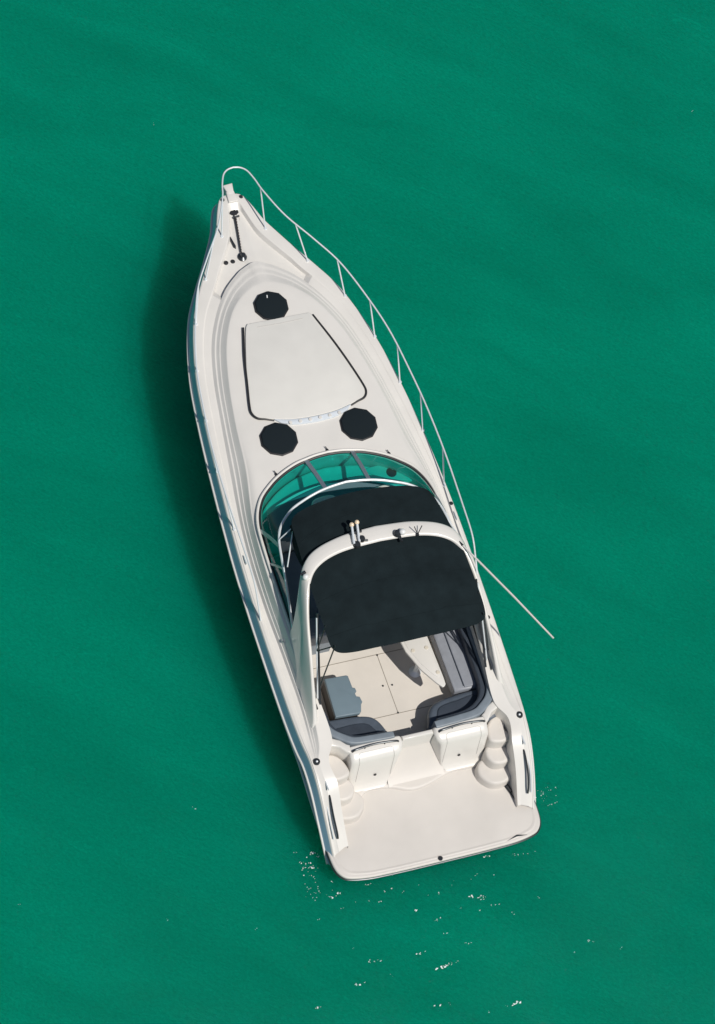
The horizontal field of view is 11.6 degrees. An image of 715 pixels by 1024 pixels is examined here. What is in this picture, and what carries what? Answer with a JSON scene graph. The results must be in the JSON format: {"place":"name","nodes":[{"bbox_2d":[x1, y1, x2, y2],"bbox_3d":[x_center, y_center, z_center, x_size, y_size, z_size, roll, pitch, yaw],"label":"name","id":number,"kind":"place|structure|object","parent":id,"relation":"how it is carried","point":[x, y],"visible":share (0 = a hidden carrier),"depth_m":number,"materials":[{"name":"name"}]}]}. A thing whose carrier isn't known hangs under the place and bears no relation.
{"place":"outdoors","nodes":[
{"label":"outdoors","id":0,"kind":"place"},
{"bbox_2d":[0,0,714,1023],"bbox_3d":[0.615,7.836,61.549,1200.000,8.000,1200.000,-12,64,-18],"label":"water","id":1,"kind":"structure","parent":0,"point":[502,212],"depth_m":61.52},
{"bbox_2d":[18,787,621,1012],"bbox_3d":[0.361,-0.314,61.407,10.052,0.006,19.415,11,59,-6],"label":"stern foam","id":2,"kind":"object","parent":1,"relation":"on","point":[414,910],"visible":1,"depth_m":57.58,"materials":[{"name":"white"}]},
{"bbox_2d":[187,166,553,880],"bbox_3d":[-0.307,-0.069,59.704,4.365,3.704,12.692,-12,64,-18],"label":"motor yacht","id":3,"kind":"object","parent":1,"relation":"on","point":[353,558],"visible":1,"depth_m":58.45,"materials":[{"name":"white plastic"}]},
{"bbox_2d":[321,675,361,720],"bbox_3d":[-0.257,3.135,58.294,0.535,0.396,0.745,-12,64,-18],"label":"storage box","id":4,"kind":"object","parent":3,"relation":"on","point":[342,700],"visible":0.98,"depth_m":58.12,"materials":[{"name":"grey plastic"}]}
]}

